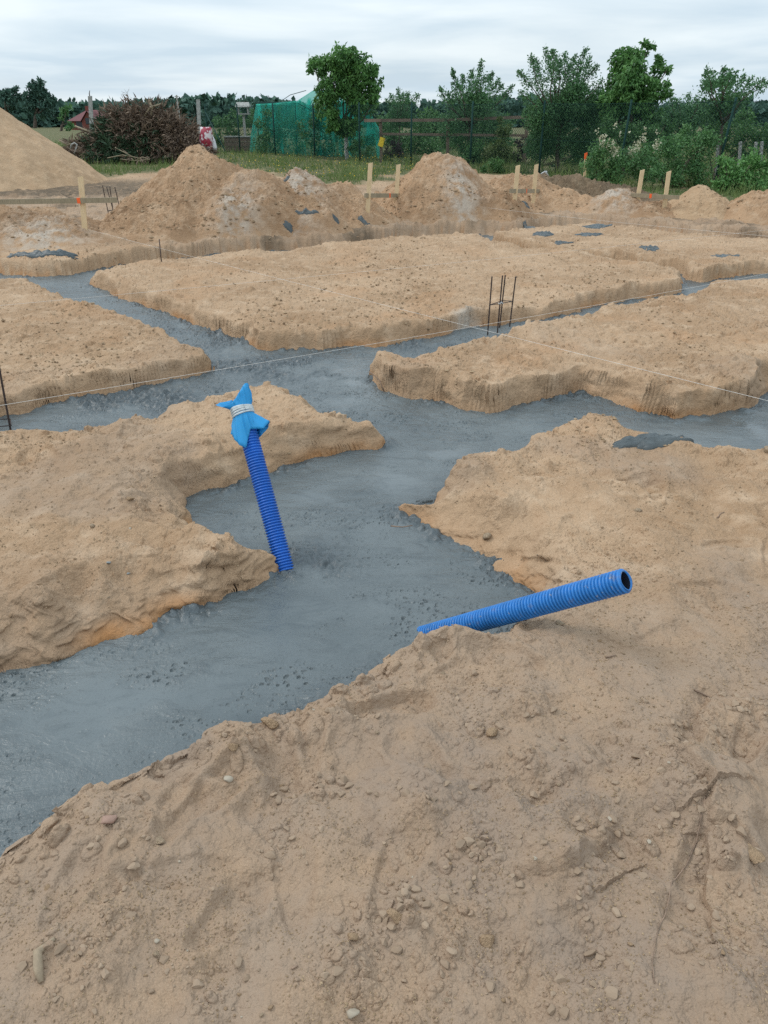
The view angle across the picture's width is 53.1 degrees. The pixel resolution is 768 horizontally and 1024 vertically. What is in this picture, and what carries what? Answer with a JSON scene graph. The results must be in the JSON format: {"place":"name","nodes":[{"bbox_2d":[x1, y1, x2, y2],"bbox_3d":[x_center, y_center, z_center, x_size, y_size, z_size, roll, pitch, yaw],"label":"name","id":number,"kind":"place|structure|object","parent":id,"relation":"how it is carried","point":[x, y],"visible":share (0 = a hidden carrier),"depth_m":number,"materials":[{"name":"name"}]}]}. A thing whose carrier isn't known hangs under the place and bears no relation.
{"place":"outdoors","nodes":[
{"label":"outdoors","id":0,"kind":"place"},
{"bbox_2d":[68,106,107,129],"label":"red house","id":1,"kind":"structure","parent":0,"point":[81,120],"depth_m":156.09,"materials":[{"name":"brick"}]},
{"bbox_2d":[76,121,82,127],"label":"window","id":2,"kind":"structure","parent":1,"relation":"in","point":[78,123],"depth_m":156.21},
{"bbox_2d":[0,126,767,1023],"bbox_3d":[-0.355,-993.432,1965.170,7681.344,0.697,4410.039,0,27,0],"label":"ground","id":3,"kind":"structure","parent":0,"point":[168,560],"depth_m":2.78,"materials":[{"name":"sand"}]},
{"bbox_2d":[0,369,11,429],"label":"rebar column","id":4,"kind":"structure","parent":3,"relation":"on","point":[6,407],"depth_m":5.18,"materials":[{"name":"metal"}]},
{"bbox_2d":[0,85,25,115],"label":"forest tree","id":5,"kind":"object","parent":3,"relation":"on","point":[11,96],"visible":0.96,"depth_m":210.88,"materials":[{"name":"green plant"}]},
{"bbox_2d":[22,76,57,127],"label":"forest tree","id":6,"kind":"object","parent":3,"relation":"on","point":[34,96],"visible":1,"depth_m":202.44,"materials":[{"name":"green plant"}]},
{"bbox_2d":[7,249,78,258],"bbox_3d":[-4.840,-3.656,10.931,1.098,0.155,0.327,0,27,0],"label":"concrete splash","id":7,"kind":"object","parent":3,"relation":"on","point":[42,254],"visible":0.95,"depth_m":10.88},
{"bbox_2d":[33,937,55,983],"bbox_3d":[-0.760,0.991,1.706,0.039,0.039,0.094,0,27,0],"label":"curved stone","id":8,"kind":"object","parent":3,"relation":"on","point":[38,969],"visible":0.98,"depth_m":1.69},
{"bbox_2d":[0,108,109,190],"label":"pile","id":9,"kind":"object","parent":3,"relation":"on","point":[31,159],"depth_m":22.95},
{"bbox_2d":[0,176,117,229],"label":"batter board","id":10,"kind":"object","parent":3,"relation":"on","point":[82,200],"visible":0.85,"depth_m":11.87,"materials":[{"name":"brown wood"}]},
{"bbox_2d":[0,205,122,252],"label":"sand pile","id":11,"kind":"object","parent":3,"relation":"on","point":[58,232],"visible":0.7,"depth_m":11.94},
{"bbox_2d":[57,102,74,130],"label":"birch tree","id":12,"kind":"object","parent":3,"relation":"on","point":[65,112],"visible":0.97,"depth_m":133.25,"materials":[{"name":"green plant"}]},
{"bbox_2d":[88,90,93,128],"bbox_3d":[-14.621,-19.297,38.427,0.484,3.108,0.130,0,27,0],"label":"cement post","id":13,"kind":"object","parent":3,"relation":"on","point":[90,104],"visible":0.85,"depth_m":38.04,"materials":[{"name":"grey concrete"}]},
{"bbox_2d":[101,815,116,823],"bbox_3d":[-0.728,0.815,2.034,0.040,0.028,0.033,-2,27,-4],"label":"stone","id":14,"kind":"object","parent":3,"relation":"on","point":[108,819],"visible":1,"depth_m":2.02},
{"bbox_2d":[102,185,118,212],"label":"rebar column","id":15,"kind":"structure","parent":3,"relation":"on","point":[109,196],"depth_m":15.75,"materials":[{"name":"metal"}]},
{"bbox_2d":[59,90,221,164],"bbox_3d":[-10.648,-16.332,33.172,7.309,3.523,3.664,0,27,0],"label":"brush pile","id":16,"kind":"object","parent":3,"relation":"on","point":[170,133],"visible":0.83,"depth_m":32.77,"materials":[{"name":"plant"}]},
{"bbox_2d":[70,142,77,153],"bbox_3d":[-13.084,-15.364,32.461,0.368,0.452,0.070,0,27,0],"label":"bent hose","id":17,"kind":"object","parent":16,"relation":"on","point":[75,147],"visible":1,"depth_m":32.41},
{"bbox_2d":[199,127,212,148],"bbox_3d":[-7.630,-16.009,32.939,0.534,0.879,0.473,17,31,30],"label":"sack","id":18,"kind":"object","parent":16,"relation":"on","point":[206,136],"visible":0.81,"depth_m":32.76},
{"bbox_2d":[212,135,216,149],"bbox_3d":[-7.417,-15.947,33.168,0.387,0.620,0.277,0,27,0],"label":"white sack","id":19,"kind":"object","parent":16,"relation":"on","point":[214,146],"visible":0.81,"depth_m":33.14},
{"bbox_2d":[156,836,164,844],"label":"stone","id":20,"kind":"object","parent":3,"relation":"on","point":[159,839],"visible":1,"depth_m":2.01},
{"bbox_2d":[196,99,200,133],"bbox_3d":[-9.240,-19.126,38.514,0.315,2.717,0.130,0,27,0],"label":"cement post","id":21,"kind":"object","parent":3,"relation":"on","point":[198,111],"visible":0.36,"depth_m":38.12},
{"bbox_2d":[97,144,324,243],"bbox_3d":[-2.812,-5.811,13.826,5.296,1.441,4.736,0,27,0],"label":"sand pile","id":22,"kind":"object","parent":3,"relation":"on","point":[257,183],"visible":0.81,"depth_m":12.87,"materials":[{"name":"sand"}]},
{"bbox_2d":[283,220,292,232],"bbox_3d":[-1.611,-4.772,12.921,0.182,0.235,0.095,0,27,0],"label":"concrete splash","id":23,"kind":"object","parent":22,"relation":"on","point":[287,226],"visible":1,"depth_m":12.90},
{"bbox_2d":[223,776,232,782],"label":"stone","id":24,"kind":"object","parent":3,"relation":"on","point":[228,779],"visible":1,"depth_m":2.21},
{"bbox_2d":[228,743,237,750],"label":"stone","id":25,"kind":"object","parent":3,"relation":"on","point":[232,747],"visible":1,"depth_m":2.26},
{"bbox_2d":[223,136,250,150],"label":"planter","id":26,"kind":"object","parent":3,"relation":"on","point":[246,143],"visible":0.41,"depth_m":42.42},
{"bbox_2d":[211,107,265,146],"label":"shrub","id":27,"kind":"object","parent":3,"relation":"on","point":[233,133],"visible":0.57,"depth_m":47.30,"materials":[{"name":"green plant"}]},
{"bbox_2d":[235,102,250,135],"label":"bird feeder","id":28,"kind":"object","parent":3,"relation":"on","point":[242,104],"visible":0.62,"depth_m":45.01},
{"bbox_2d":[261,717,278,728],"bbox_3d":[-0.359,0.660,2.417,0.064,0.038,0.040,3,15,19],"label":"stone","id":29,"kind":"object","parent":3,"relation":"on","point":[270,723],"visible":1,"depth_m":2.40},
{"bbox_2d":[251,105,311,153],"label":"shrub","id":30,"kind":"object","parent":3,"relation":"on","point":[271,132],"visible":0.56,"depth_m":40.61,"materials":[{"name":"green plant"}]},
{"bbox_2d":[250,90,379,157],"bbox_3d":[-3.826,-19.954,39.494,11.909,2.965,2.673,24,35,38],"label":"garden netting","id":31,"kind":"object","parent":3,"relation":"on","point":[308,102],"visible":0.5,"depth_m":38.88,"materials":[{"name":"fabric"}]},
{"bbox_2d":[230,153,413,177],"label":"wildflowers","id":32,"kind":"object","parent":3,"relation":"on","point":[319,164],"visible":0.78,"depth_m":27.59,"materials":[{"name":"yellow plant"}]},
{"bbox_2d":[295,106,375,155],"bbox_3d":[-2.408,-18.995,38.105,4.171,2.714,2.004,0,27,0],"label":"shrub","id":33,"kind":"object","parent":3,"relation":"on","point":[322,138],"visible":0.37,"depth_m":38.06,"materials":[{"name":"green plant"}]},
{"bbox_2d":[282,167,401,236],"bbox_3d":[-1.335,-5.710,14.034,3.792,1.074,3.616,0,27,0],"label":"sand pile","id":34,"kind":"object","parent":3,"relation":"on","point":[305,224],"visible":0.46,"depth_m":13.68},
{"bbox_2d":[295,208,318,214],"bbox_3d":[-1.302,-5.086,13.037,0.442,0.145,0.084,0,27,0],"label":"concrete splash","id":35,"kind":"object","parent":34,"relation":"on","point":[306,211],"visible":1,"depth_m":13.02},
{"bbox_2d":[332,213,338,223],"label":"concrete splash","id":36,"kind":"object","parent":34,"relation":"on","point":[335,218],"visible":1,"depth_m":13.14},
{"bbox_2d":[358,215,369,224],"bbox_3d":[-0.354,-5.150,13.617,0.252,0.192,0.083,0,27,0],"label":"concrete splash","id":37,"kind":"object","parent":34,"relation":"on","point":[361,218],"visible":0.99,"depth_m":13.60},
{"bbox_2d":[305,41,384,159],"bbox_3d":[-1.759,-18.565,35.019,3.576,4.959,2.598,0,27,0],"label":"walnut tree","id":38,"kind":"object","parent":3,"relation":"on","point":[350,79],"visible":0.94,"depth_m":34.24,"materials":[{"name":"green plant"}]},
{"bbox_2d":[347,933,357,939],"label":"stone","id":39,"kind":"object","parent":3,"relation":"on","point":[352,936],"visible":1,"depth_m":1.78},
{"bbox_2d":[346,1008,359,1018],"bbox_3d":[-0.068,1.083,1.662,0.028,0.020,0.025,17,32,30],"label":"stone","id":40,"kind":"object","parent":3,"relation":"on","point":[352,1012],"visible":1,"depth_m":1.66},
{"bbox_2d":[346,136,375,157],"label":"shrub","id":41,"kind":"object","parent":3,"relation":"on","point":[361,151],"visible":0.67,"depth_m":35.27,"materials":[{"name":"green plant"}]},
{"bbox_2d":[0,218,761,456],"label":"sand lumps","id":42,"kind":"object","parent":3,"relation":"on","point":[321,290],"visible":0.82,"depth_m":7.70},
{"bbox_2d":[0,230,761,305],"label":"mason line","id":43,"kind":"object","parent":3,"relation":"on","point":[344,273],"visible":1,"depth_m":8.67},
{"bbox_2d":[3,147,759,246],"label":"heap crumbs","id":44,"kind":"object","parent":3,"relation":"on","point":[203,225],"visible":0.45,"depth_m":13.39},
{"bbox_2d":[364,162,400,212],"bbox_3d":[0.056,-6.038,14.366,0.151,0.964,2.021,10,29,20],"label":"batter board","id":45,"kind":"object","parent":3,"relation":"on","point":[368,195],"visible":0.77,"depth_m":13.87,"materials":[{"name":"brown wood"}]},
{"bbox_2d":[0,233,767,856],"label":"concrete footing","id":46,"kind":"object","parent":3,"relation":"on","point":[366,583],"visible":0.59,"depth_m":3.62,"materials":[{"name":"concrete"}]},
{"bbox_2d":[216,383,293,571],"bbox_3d":[-0.585,-0.112,3.704,0.217,1.046,0.142,-13,-8,-24],"label":"corrugated pipe","id":47,"kind":"object","parent":46,"relation":"in","point":[249,426],"visible":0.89,"depth_m":3.69,"materials":[{"name":"blue plastic"}]},
{"bbox_2d":[0,243,767,1023],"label":"sand crumbs","id":48,"kind":"object","parent":3,"relation":"on","point":[414,795],"visible":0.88,"depth_m":1.98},
{"bbox_2d":[0,91,767,127],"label":"forest","id":49,"kind":"object","parent":3,"relation":"on","point":[187,103],"visible":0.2,"depth_m":237.68,"materials":[{"name":"green plant"}]},
{"bbox_2d":[0,273,767,405],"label":"mason line","id":50,"kind":"object","parent":3,"relation":"on","point":[346,348],"visible":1,"depth_m":5.91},
{"bbox_2d":[0,533,767,1023],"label":"broken lumps","id":51,"kind":"object","parent":3,"relation":"on","point":[396,949],"visible":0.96,"depth_m":1.90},
{"bbox_2d":[358,111,412,145],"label":"shrub","id":52,"kind":"object","parent":3,"relation":"on","point":[377,123],"visible":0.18,"depth_m":49.41,"materials":[{"name":"green plant"}]},
{"bbox_2d":[387,908,402,923],"bbox_3d":[0.027,0.949,1.814,0.044,0.034,0.036,3,15,19],"label":"stone","id":53,"kind":"object","parent":3,"relation":"on","point":[394,915],"visible":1,"depth_m":1.80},
{"bbox_2d":[384,138,408,157],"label":"shrub","id":54,"kind":"object","parent":3,"relation":"on","point":[399,150],"visible":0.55,"depth_m":36.79,"materials":[{"name":"green plant"}]},
{"bbox_2d":[381,87,420,141],"bbox_3d":[0.680,-18.893,37.460,1.863,3.277,2.480,-14,30,-26],"label":"sapling","id":55,"kind":"object","parent":3,"relation":"on","point":[401,97],"visible":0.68,"depth_m":37.13,"materials":[{"name":"green plant"}]},
{"bbox_2d":[47,138,767,200],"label":"grass","id":56,"kind":"structure","parent":3,"relation":"on","point":[363,173],"depth_m":29.69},
{"bbox_2d":[382,116,444,154],"bbox_3d":[1.520,-19.197,39.420,3.224,2.013,1.874,-6,28,-12],"label":"shrub","id":57,"kind":"object","parent":3,"relation":"on","point":[391,137],"visible":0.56,"depth_m":39.46,"materials":[{"name":"green plant"}]},
{"bbox_2d":[416,498,432,502],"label":"concrete splash","id":58,"kind":"object","parent":3,"relation":"on","point":[426,500],"visible":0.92,"depth_m":4.28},
{"bbox_2d":[413,106,460,144],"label":"shrub","id":59,"kind":"object","parent":3,"relation":"on","point":[432,117],"visible":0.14,"depth_m":48.67,"materials":[{"name":"green plant"}]},
{"bbox_2d":[364,116,528,162],"bbox_3d":[3.155,-15.943,33.103,8.012,2.081,0.250,0,27,0],"label":"rail fence","id":60,"kind":"object","parent":3,"relation":"on","point":[419,120],"visible":0.46,"depth_m":32.91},
{"bbox_2d":[371,151,546,223],"bbox_3d":[1.205,-6.595,15.565,3.707,1.279,3.876,-15,30,-27],"label":"sand pile","id":61,"kind":"object","parent":3,"relation":"on","point":[437,164],"visible":0.8,"depth_m":14.76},
{"bbox_2d":[449,135,485,163],"bbox_3d":[3.695,-15.501,33.030,1.824,1.341,1.358,0,27,0],"label":"shrub","id":62,"kind":"object","parent":3,"relation":"on","point":[468,148],"visible":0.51,"depth_m":32.97,"materials":[{"name":"green plant"}]},
{"bbox_2d":[431,113,516,150],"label":"shrub","id":63,"kind":"object","parent":3,"relation":"on","point":[443,138],"visible":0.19,"depth_m":42.92,"materials":[{"name":"green plant"}]},
{"bbox_2d":[434,57,514,158],"bbox_3d":[3.836,-16.999,32.907,3.422,4.143,2.722,0,27,0],"label":"plum tree","id":64,"kind":"object","parent":3,"relation":"on","point":[478,97],"visible":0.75,"depth_m":32.36,"materials":[{"name":"green plant"}]},
{"bbox_2d":[204,97,767,184],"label":"chain link fence","id":65,"kind":"object","parent":3,"relation":"on","point":[273,130],"visible":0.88,"depth_m":29.33,"materials":[{"name":"green metal"}]},
{"bbox_2d":[378,137,384,146],"bbox_3d":[-0.107,-15.850,32.943,0.330,0.414,0.030,0,27,0],"label":"yellow tag","id":66,"kind":"object","parent":65,"relation":"hanging from","point":[380,143],"visible":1,"depth_m":32.94,"materials":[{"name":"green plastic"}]},
{"bbox_2d":[482,533,491,539],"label":"stone","id":67,"kind":"object","parent":3,"relation":"on","point":[487,536],"visible":1,"depth_m":3.82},
{"bbox_2d":[480,934,494,948],"bbox_3d":[0.240,0.997,1.792,0.034,0.026,0.032,18,24,9],"label":"stone","id":68,"kind":"object","parent":3,"relation":"on","point":[486,940],"visible":1,"depth_m":1.78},
{"bbox_2d":[460,111,518,146],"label":"shrub","id":69,"kind":"object","parent":3,"relation":"on","point":[510,143],"visible":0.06,"depth_m":49.19,"materials":[{"name":"green plant"}]},
{"bbox_2d":[486,727,497,736],"bbox_3d":[0.330,0.673,2.354,0.033,0.028,0.046,9,16,30],"label":"stone","id":70,"kind":"object","parent":3,"relation":"on","point":[491,731],"visible":1,"depth_m":2.34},
{"bbox_2d":[480,156,504,172],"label":"shrub","id":71,"kind":"object","parent":3,"relation":"on","point":[493,163],"visible":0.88,"depth_m":28.26,"materials":[{"name":"green plant"}]},
{"bbox_2d":[479,115,519,163],"bbox_3d":[4.827,-15.660,32.551,1.444,2.018,1.769,-11,29,-20],"label":"shrub","id":72,"kind":"object","parent":3,"relation":"on","point":[500,145],"visible":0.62,"depth_m":32.21,"materials":[{"name":"green plant"}]},
{"bbox_2d":[487,275,515,334],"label":"rebar column","id":73,"kind":"structure","parent":3,"relation":"on","point":[499,313],"depth_m":7.70,"materials":[{"name":"metal"}]},
{"bbox_2d":[513,137,527,161],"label":"shrub","id":74,"kind":"object","parent":3,"relation":"on","point":[520,153],"visible":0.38,"depth_m":33.93,"materials":[{"name":"green plant"}]},
{"bbox_2d":[509,164,539,202],"bbox_3d":[2.865,-6.527,15.535,0.106,0.951,2.429,11,29,21],"label":"batter board","id":75,"kind":"object","parent":3,"relation":"on","point":[516,190],"visible":0.84,"depth_m":15.50,"materials":[{"name":"brown wood"}]},
{"bbox_2d":[417,569,632,633],"bbox_3d":[0.431,0.406,2.990,1.154,0.087,0.087,-24,6,42],"label":"corrugated pipe","id":76,"kind":"object","parent":3,"relation":"on","point":[618,582],"visible":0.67,"depth_m":2.79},
{"bbox_2d":[523,220,534,228],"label":"concrete splash","id":77,"kind":"object","parent":3,"relation":"on","point":[525,225],"visible":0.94,"depth_m":14.62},
{"bbox_2d":[485,173,591,212],"bbox_3d":[3.023,-7.144,17.161,4.290,0.804,3.410,0,27,0],"label":"sand pile","id":78,"kind":"object","parent":3,"relation":"on","point":[547,199],"visible":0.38,"depth_m":16.53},
{"bbox_2d":[532,231,553,236],"bbox_3d":[2.724,-4.755,13.172,0.409,0.104,0.498,0,27,0],"label":"concrete splash","id":79,"kind":"object","parent":3,"relation":"on","point":[545,233],"visible":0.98,"depth_m":13.11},
{"bbox_2d":[556,620,564,624],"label":"stone","id":80,"kind":"object","parent":3,"relation":"on","point":[558,622],"visible":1,"depth_m":2.87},
{"bbox_2d":[516,46,606,171],"bbox_3d":[6.391,-14.243,27.453,3.774,4.327,2.692,0,27,0],"label":"pear tree","id":81,"kind":"object","parent":3,"relation":"on","point":[576,90],"visible":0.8,"depth_m":26.89,"materials":[{"name":"green plant"}]},
{"bbox_2d":[526,129,596,164],"bbox_3d":[7.364,-15.215,31.835,3.086,1.906,2.223,-7,28,-14],"label":"shrub","id":82,"kind":"object","parent":3,"relation":"on","point":[572,161],"visible":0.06,"depth_m":31.89,"materials":[{"name":"green plant"}]},
{"bbox_2d":[554,240,572,244],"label":"concrete splash","id":83,"kind":"object","parent":3,"relation":"on","point":[560,242],"visible":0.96,"depth_m":12.27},
{"bbox_2d":[583,153,586,176],"bbox_3d":[5.935,-10.023,22.760,0.117,1.120,0.045,0,27,0],"label":"survey stake","id":84,"kind":"object","parent":3,"relation":"on","point":[585,157],"visible":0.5,"depth_m":22.60,"materials":[{"name":"brown wood"}]},
{"bbox_2d":[575,232,603,235],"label":"concrete splash","id":85,"kind":"object","parent":3,"relation":"on","point":[589,234],"visible":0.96,"depth_m":13.21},
{"bbox_2d":[582,224,612,228],"bbox_3d":[3.945,-5.260,14.174,0.578,0.092,0.434,-12,29,-23],"label":"concrete splash","id":86,"kind":"object","parent":3,"relation":"on","point":[596,226],"visible":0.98,"depth_m":14.10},
{"bbox_2d":[540,172,669,200],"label":"earth bank","id":87,"kind":"structure","parent":3,"relation":"on","point":[571,182],"depth_m":18.45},
{"bbox_2d":[580,116,632,146],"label":"shrub","id":88,"kind":"object","parent":3,"relation":"on","point":[617,139],"visible":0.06,"depth_m":49.50,"materials":[{"name":"green plant"}]},
{"bbox_2d":[578,121,668,185],"bbox_3d":[6.630,-9.839,21.416,2.523,1.850,1.463,0,27,0],"label":"shrub","id":89,"kind":"object","parent":3,"relation":"on","point":[599,151],"visible":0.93,"depth_m":21.26,"materials":[{"name":"green plant"}]},
{"bbox_2d":[574,188,674,217],"bbox_3d":[5.097,-6.346,15.839,2.672,0.578,1.884,22,34,37],"label":"sand pile","id":90,"kind":"object","parent":3,"relation":"on","point":[617,202],"visible":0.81,"depth_m":15.57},
{"bbox_2d":[493,208,760,235],"bbox_3d":[3.218,-5.357,13.805,8.003,0.187,0.003,22,34,36],"label":"mason line","id":91,"kind":"object","parent":3,"relation":"on","point":[630,223],"visible":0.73,"depth_m":13.02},
{"bbox_2d":[595,38,674,171],"bbox_3d":[8.597,-13.826,26.505,2.803,4.457,2.116,0,27,0],"label":"walnut tree","id":92,"kind":"object","parent":3,"relation":"on","point":[627,81],"visible":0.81,"depth_m":25.91,"materials":[{"name":"green plant"}]},
{"bbox_2d":[594,112,679,176],"bbox_3d":[8.659,-12.354,26.016,3.158,2.125,1.636,0,27,0],"label":"shrub","id":93,"kind":"object","parent":3,"relation":"on","point":[640,124],"visible":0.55,"depth_m":25.61,"materials":[{"name":"green plant"}]},
{"bbox_2d":[639,245,658,250],"bbox_3d":[4.079,-4.045,11.819,0.318,0.094,0.459,0,27,0],"label":"concrete splash","id":94,"kind":"object","parent":3,"relation":"on","point":[652,248],"visible":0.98,"depth_m":11.78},
{"bbox_2d":[612,432,693,449],"bbox_3d":[1.578,-0.407,4.541,0.498,0.106,0.176,0,27,0],"label":"concrete splash","id":95,"kind":"object","parent":3,"relation":"on","point":[650,441],"visible":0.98,"depth_m":4.51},
{"bbox_2d":[631,169,679,207],"bbox_3d":[5.476,-6.424,15.475,0.126,0.829,1.076,-22,34,-36],"label":"batter board","id":96,"kind":"object","parent":3,"relation":"on","point":[665,197],"visible":0.82,"depth_m":15.42,"materials":[{"name":"brown wood"}]},
{"bbox_2d":[641,111,698,144],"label":"shrub","id":97,"kind":"object","parent":3,"relation":"on","point":[679,132],"visible":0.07,"depth_m":50.44,"materials":[{"name":"green plant"}]},
{"bbox_2d":[652,796,705,983],"bbox_3d":[0.715,0.902,1.872,0.030,0.080,0.549,15,31,28],"label":"root","id":98,"kind":"object","parent":3,"relation":"on","point":[673,881],"visible":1,"depth_m":1.91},
{"bbox_2d":[664,89,706,169],"bbox_3d":[11.262,-14.169,28.759,1.954,2.971,2.204,-13,30,-24],"label":"pear tree","id":99,"kind":"object","parent":3,"relation":"on","point":[688,99],"visible":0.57,"depth_m":28.44,"materials":[{"name":"green plant"}]},
{"bbox_2d":[646,123,725,187],"bbox_3d":[8.800,-10.254,22.252,2.197,1.835,1.434,-6,27,-11],"label":"shrub","id":100,"kind":"object","parent":3,"relation":"on","point":[696,165],"visible":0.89,"depth_m":22.13,"materials":[{"name":"green plant"}]},
{"bbox_2d":[668,185,729,220],"bbox_3d":[6.431,-6.303,15.658,2.080,0.666,2.180,0,27,0],"label":"sand pile","id":101,"kind":"object","parent":3,"relation":"on","point":[704,202],"visible":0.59,"depth_m":15.16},
{"bbox_2d":[694,689,712,697],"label":"twig","id":102,"kind":"object","parent":3,"relation":"on","point":[702,693],"visible":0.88,"depth_m":2.54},
{"bbox_2d":[715,142,719,173],"bbox_3d":[10.010,-10.607,23.100,0.198,0.898,0.070,0,27,0],"label":"vine post","id":103,"kind":"object","parent":3,"relation":"on","point":[716,156],"visible":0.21,"depth_m":23.03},
{"bbox_2d":[711,254,739,257],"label":"concrete splash","id":104,"kind":"object","parent":3,"relation":"on","point":[723,255],"visible":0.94,"depth_m":11.13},
{"bbox_2d":[692,65,767,179],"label":"apple tree","id":105,"kind":"object","parent":3,"relation":"on","point":[722,81],"visible":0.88,"depth_m":23.37,"materials":[{"name":"green plant"}]},
{"bbox_2d":[693,101,767,145],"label":"shrub","id":106,"kind":"object","parent":3,"relation":"on","point":[744,116],"visible":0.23,"depth_m":49.04,"materials":[{"name":"green plant"}]},
{"bbox_2d":[698,119,767,178],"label":"shrub","id":107,"kind":"object","parent":3,"relation":"on","point":[745,137],"visible":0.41,"depth_m":24.89,"materials":[{"name":"green plant"}]},
{"bbox_2d":[710,146,767,193],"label":"shrub","id":108,"kind":"object","parent":3,"relation":"on","point":[735,171],"visible":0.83,"depth_m":19.96,"materials":[{"name":"green plant"}]},
{"bbox_2d":[737,141,741,164],"bbox_3d":[10.655,-10.742,23.031,0.158,0.648,0.070,0,27,0],"label":"vine post","id":109,"kind":"object","parent":3,"relation":"on","point":[740,150],"visible":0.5,"depth_m":22.99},
{"bbox_2d":[723,189,767,225],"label":"sand pile","id":110,"kind":"object","parent":3,"relation":"on","point":[753,208],"visible":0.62,"depth_m":14.73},
{"bbox_2d":[747,843,765,863],"bbox_3d":[0.933,0.863,1.940,0.047,0.020,0.061,12,21,-1],"label":"stone","id":111,"kind":"object","parent":3,"relation":"on","point":[756,856],"visible":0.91,"depth_m":1.93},
{"bbox_2d":[759,141,763,159],"bbox_3d":[11.298,-10.742,23.031,0.166,0.649,0.070,0,27,0],"label":"vine post","id":112,"kind":"object","parent":3,"relation":"on","point":[761,151],"visible":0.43,"depth_m":22.95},
{"bbox_2d":[0,0,767,107],"label":"sky","id":113,"kind":"structure","parent":0,"point":[106,48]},
{"bbox_2d":[95,231,767,400],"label":"mason line","id":114,"kind":"object","parent":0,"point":[469,326],"visible":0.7,"depth_m":6.15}
]}

